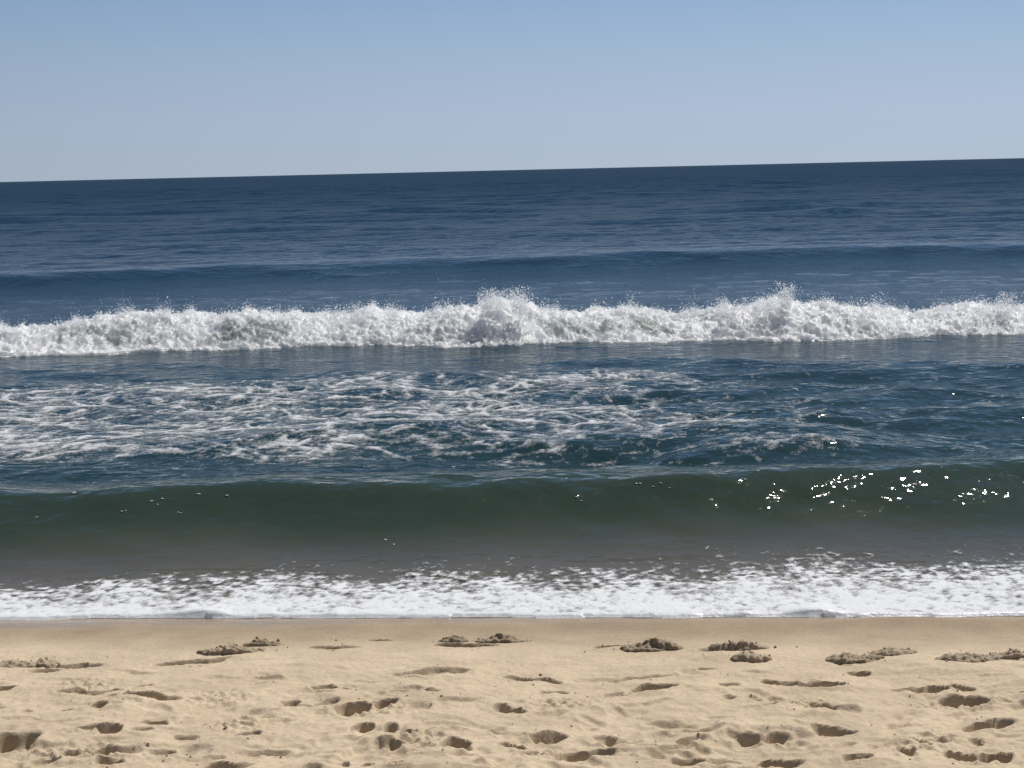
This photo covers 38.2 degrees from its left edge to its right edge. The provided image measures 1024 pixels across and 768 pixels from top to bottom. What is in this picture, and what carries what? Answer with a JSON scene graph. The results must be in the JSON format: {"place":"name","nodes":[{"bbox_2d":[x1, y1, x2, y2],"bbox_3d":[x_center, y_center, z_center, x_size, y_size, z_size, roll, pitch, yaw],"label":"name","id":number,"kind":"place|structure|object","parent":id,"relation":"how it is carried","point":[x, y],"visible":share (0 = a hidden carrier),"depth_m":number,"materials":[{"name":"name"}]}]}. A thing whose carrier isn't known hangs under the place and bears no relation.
{"place":"outdoors","nodes":[
{"label":"outdoors","id":0,"kind":"place"},
{"bbox_2d":[0,158,1023,619],"bbox_3d":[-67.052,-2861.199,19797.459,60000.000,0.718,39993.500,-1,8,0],"label":"sea water","id":1,"kind":"structure","parent":0,"point":[888,400],"depth_m":19.35,"materials":[{"name":"blue liquid"}]},
{"bbox_2d":[0,370,828,464],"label":"drifting foam","id":2,"kind":"object","parent":1,"relation":"on","point":[283,437],"visible":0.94,"depth_m":16.07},
{"bbox_2d":[0,454,1023,550],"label":"rolling wave","id":3,"kind":"object","parent":1,"relation":"on","point":[411,508],"visible":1,"depth_m":10.78,"materials":[{"name":"liquid"}]},
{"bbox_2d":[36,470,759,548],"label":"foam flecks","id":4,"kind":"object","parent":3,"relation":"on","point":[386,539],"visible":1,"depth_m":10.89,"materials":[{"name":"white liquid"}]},
{"bbox_2d":[0,281,1023,357],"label":"breaking wave","id":5,"kind":"object","parent":1,"relation":"on","point":[494,320],"visible":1,"depth_m":22.71,"materials":[{"name":"white liquid"}]},
{"bbox_2d":[0,551,1023,619],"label":"swash foam","id":6,"kind":"object","parent":1,"relation":"on","point":[871,599],"visible":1,"depth_m":8.94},
{"bbox_2d":[0,242,1023,294],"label":"ocean swell","id":7,"kind":"structure","parent":1,"relation":"on","point":[40,281],"depth_m":38.21,"materials":[{"name":"liquid"}]},
{"bbox_2d":[0,617,1023,767],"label":"beach sand","id":8,"kind":"structure","parent":0,"point":[248,692],"depth_m":6.99,"materials":[{"name":"beige sand"}]},
{"bbox_2d":[0,729,44,753],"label":"footprint","id":9,"kind":"object","parent":8,"relation":"on","point":[18,741],"visible":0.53,"depth_m":6.43},
{"bbox_2d":[0,658,57,667],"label":"sand clump","id":10,"kind":"object","parent":8,"relation":"on","point":[12,663],"visible":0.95,"depth_m":7.66,"materials":[{"name":"beige sand"}]},
{"bbox_2d":[32,657,67,667],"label":"sand clump","id":11,"kind":"object","parent":8,"relation":"on","point":[46,663],"visible":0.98,"depth_m":7.68,"materials":[{"name":"beige sand"}]},
{"bbox_2d":[96,721,124,733],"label":"footprint","id":12,"kind":"object","parent":8,"relation":"on","point":[110,727],"visible":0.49,"depth_m":6.50},
{"bbox_2d":[121,690,166,700],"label":"footprint","id":13,"kind":"object","parent":8,"relation":"on","point":[159,695],"visible":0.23,"depth_m":7.09},
{"bbox_2d":[132,719,170,724],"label":"footprint","id":14,"kind":"object","parent":8,"relation":"on","point":[161,722],"visible":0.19,"depth_m":6.70},
{"bbox_2d":[151,655,235,665],"bbox_3d":[-1.660,1.470,7.723,0.439,0.069,0.087,-2,8,-6],"label":"footprint","id":15,"kind":"object","parent":8,"relation":"on","point":[203,661],"visible":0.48,"depth_m":7.75},
{"bbox_2d":[198,760,257,767],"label":"footprint","id":16,"kind":"object","parent":8,"relation":"on","point":[224,764],"visible":1,"depth_m":6.06},
{"bbox_2d":[196,642,287,655],"bbox_3d":[-1.442,1.407,7.887,0.489,0.071,0.170,-1,8,0],"label":"sand clump","id":17,"kind":"object","parent":8,"relation":"on","point":[233,648],"visible":1,"depth_m":7.83,"materials":[{"name":"beige sand"}]},
{"bbox_2d":[233,729,263,735],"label":"footprint","id":18,"kind":"object","parent":8,"relation":"on","point":[257,732],"visible":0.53,"depth_m":6.42},
{"bbox_2d":[243,636,283,646],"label":"sand clump","id":19,"kind":"object","parent":8,"relation":"on","point":[257,642],"visible":0.95,"depth_m":8.02,"materials":[{"name":"beige sand"}]},
{"bbox_2d":[313,684,351,689],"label":"footprint","id":20,"kind":"object","parent":8,"relation":"on","point":[326,686],"visible":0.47,"depth_m":7.16},
{"bbox_2d":[329,700,374,716],"bbox_3d":[-0.733,1.535,6.763,0.202,0.130,0.168,-1,8,0],"label":"footprint","id":21,"kind":"object","parent":8,"relation":"on","point":[348,709],"visible":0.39,"depth_m":6.82},
{"bbox_2d":[348,721,375,732],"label":"footprint","id":22,"kind":"object","parent":8,"relation":"on","point":[365,727],"visible":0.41,"depth_m":6.52},
{"bbox_2d":[370,734,405,750],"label":"footprint","id":23,"kind":"object","parent":8,"relation":"on","point":[389,742],"visible":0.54,"depth_m":6.24},
{"bbox_2d":[385,721,399,732],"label":"footprint","id":24,"kind":"object","parent":8,"relation":"on","point":[391,727],"visible":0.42,"depth_m":6.49},
{"bbox_2d":[432,634,472,641],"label":"sand clump","id":25,"kind":"object","parent":8,"relation":"on","point":[455,638],"visible":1,"depth_m":8.08,"materials":[{"name":"beige sand"}]},
{"bbox_2d":[440,735,474,750],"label":"footprint","id":26,"kind":"object","parent":8,"relation":"on","point":[456,741],"visible":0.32,"depth_m":6.26},
{"bbox_2d":[429,642,502,647],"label":"footprint","id":27,"kind":"object","parent":8,"relation":"on","point":[469,645],"visible":0.36,"depth_m":8.02},
{"bbox_2d":[474,633,527,642],"bbox_3d":[-0.068,1.388,8.101,0.317,0.076,0.158,-4,9,-19],"label":"sand clump","id":28,"kind":"object","parent":8,"relation":"on","point":[500,638],"visible":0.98,"depth_m":8.05,"materials":[{"name":"beige sand"}]},
{"bbox_2d":[23,638,1016,767],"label":"sand crumbs","id":29,"kind":"object","parent":8,"relation":"on","point":[540,674],"visible":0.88,"depth_m":6.67,"materials":[{"name":"brown sand"}]},
{"bbox_2d":[529,730,570,744],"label":"footprint","id":30,"kind":"object","parent":8,"relation":"on","point":[549,737],"visible":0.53,"depth_m":6.37},
{"bbox_2d":[552,746,620,761],"bbox_3d":[0.303,1.561,6.079,0.292,0.115,0.160,-1,8,0],"label":"footprint","id":31,"kind":"object","parent":8,"relation":"on","point":[584,755],"visible":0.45,"depth_m":6.13},
{"bbox_2d":[621,682,681,695],"bbox_3d":[0.665,1.472,7.009,0.300,0.102,0.152,-1,8,0],"label":"footprint","id":32,"kind":"object","parent":8,"relation":"on","point":[649,686],"visible":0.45,"depth_m":7.07},
{"bbox_2d":[613,637,692,651],"bbox_3d":[0.744,1.372,7.803,0.422,0.092,0.154,-1,8,0],"label":"sand clump","id":33,"kind":"object","parent":8,"relation":"on","point":[655,644],"visible":1,"depth_m":7.76,"materials":[{"name":"beige sand"}]},
{"bbox_2d":[613,672,700,682],"bbox_3d":[0.702,1.448,7.244,0.450,0.063,0.080,-1,8,0],"label":"footprint","id":34,"kind":"object","parent":8,"relation":"on","point":[620,679],"visible":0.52,"depth_m":7.27},
{"bbox_2d":[670,757,706,765],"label":"footprint","id":35,"kind":"object","parent":8,"relation":"on","point":[685,762],"visible":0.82,"depth_m":6.03},
{"bbox_2d":[722,726,765,746],"bbox_3d":[0.988,1.514,6.253,0.195,0.109,0.096,-1,8,0],"label":"footprint","id":36,"kind":"object","parent":8,"relation":"on","point":[747,738],"visible":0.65,"depth_m":6.27},
{"bbox_2d":[730,650,771,662],"bbox_3d":[1.252,1.384,7.546,0.294,0.056,0.144,-1,8,0],"label":"sand clump","id":37,"kind":"object","parent":8,"relation":"on","point":[750,656],"visible":1,"depth_m":7.50,"materials":[{"name":"beige sand"}]},
{"bbox_2d":[708,640,797,650],"bbox_3d":[1.263,1.382,7.809,0.486,0.093,0.175,-1,8,0],"label":"sand clump","id":38,"kind":"object","parent":8,"relation":"on","point":[742,645],"visible":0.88,"depth_m":7.76,"materials":[{"name":"beige sand"}]},
{"bbox_2d":[759,679,798,685],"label":"footprint","id":39,"kind":"object","parent":8,"relation":"on","point":[777,682],"visible":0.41,"depth_m":7.11},
{"bbox_2d":[756,758,806,767],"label":"footprint","id":40,"kind":"object","parent":8,"relation":"on","point":[791,763],"visible":0.98,"depth_m":5.95},
{"bbox_2d":[799,680,850,686],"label":"footprint","id":41,"kind":"object","parent":8,"relation":"on","point":[819,683],"visible":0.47,"depth_m":7.09},
{"bbox_2d":[810,722,858,736],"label":"footprint","id":42,"kind":"object","parent":8,"relation":"on","point":[820,729],"visible":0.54,"depth_m":6.37},
{"bbox_2d":[825,652,885,664],"bbox_3d":[1.740,1.386,7.513,0.310,0.051,0.143,-1,8,0],"label":"sand clump","id":43,"kind":"object","parent":8,"relation":"on","point":[846,658],"visible":1,"depth_m":7.48,"materials":[{"name":"beige sand"}]},
{"bbox_2d":[846,670,871,676],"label":"footprint","id":44,"kind":"object","parent":8,"relation":"on","point":[861,673],"visible":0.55,"depth_m":7.32},
{"bbox_2d":[863,647,917,655],"bbox_3d":[1.984,1.376,7.625,0.341,0.050,0.171,-1,8,0],"label":"sand clump","id":45,"kind":"object","parent":8,"relation":"on","point":[889,651],"visible":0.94,"depth_m":7.58,"materials":[{"name":"beige sand"}]},
{"bbox_2d":[935,650,985,662],"bbox_3d":[2.279,1.371,7.439,0.329,0.056,0.132,-1,8,0],"label":"sand clump","id":46,"kind":"object","parent":8,"relation":"on","point":[969,657],"visible":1,"depth_m":7.40,"materials":[{"name":"beige sand"}]},
{"bbox_2d":[934,693,990,708],"bbox_3d":[2.064,1.493,6.787,0.262,0.138,0.176,-1,8,0],"label":"footprint","id":47,"kind":"object","parent":8,"relation":"on","point":[955,700],"visible":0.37,"depth_m":6.84},
{"bbox_2d":[938,749,990,762],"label":"footprint","id":48,"kind":"object","parent":8,"relation":"on","point":[961,756],"visible":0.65,"depth_m":6.02},
{"bbox_2d":[950,683,978,691],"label":"footprint","id":49,"kind":"object","parent":8,"relation":"on","point":[962,687],"visible":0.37,"depth_m":7.04},
{"bbox_2d":[947,648,1023,660],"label":"sand clump","id":50,"kind":"object","parent":8,"relation":"on","point":[1012,653],"visible":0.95,"depth_m":7.43,"materials":[{"name":"beige sand"}]},
{"bbox_2d":[960,717,1018,731],"bbox_3d":[2.065,1.512,6.410,0.262,0.113,0.128,-1,8,0],"label":"footprint","id":51,"kind":"object","parent":8,"relation":"on","point":[1001,722],"visible":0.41,"depth_m":6.44},
{"bbox_2d":[977,751,1015,762],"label":"footprint","id":52,"kind":"object","parent":8,"relation":"on","point":[1000,757],"visible":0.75,"depth_m":6.01},
{"bbox_2d":[0,0,1023,181],"label":"sky","id":53,"kind":"structure","parent":0,"point":[90,89],"materials":[{"name":"blue"}]}
]}

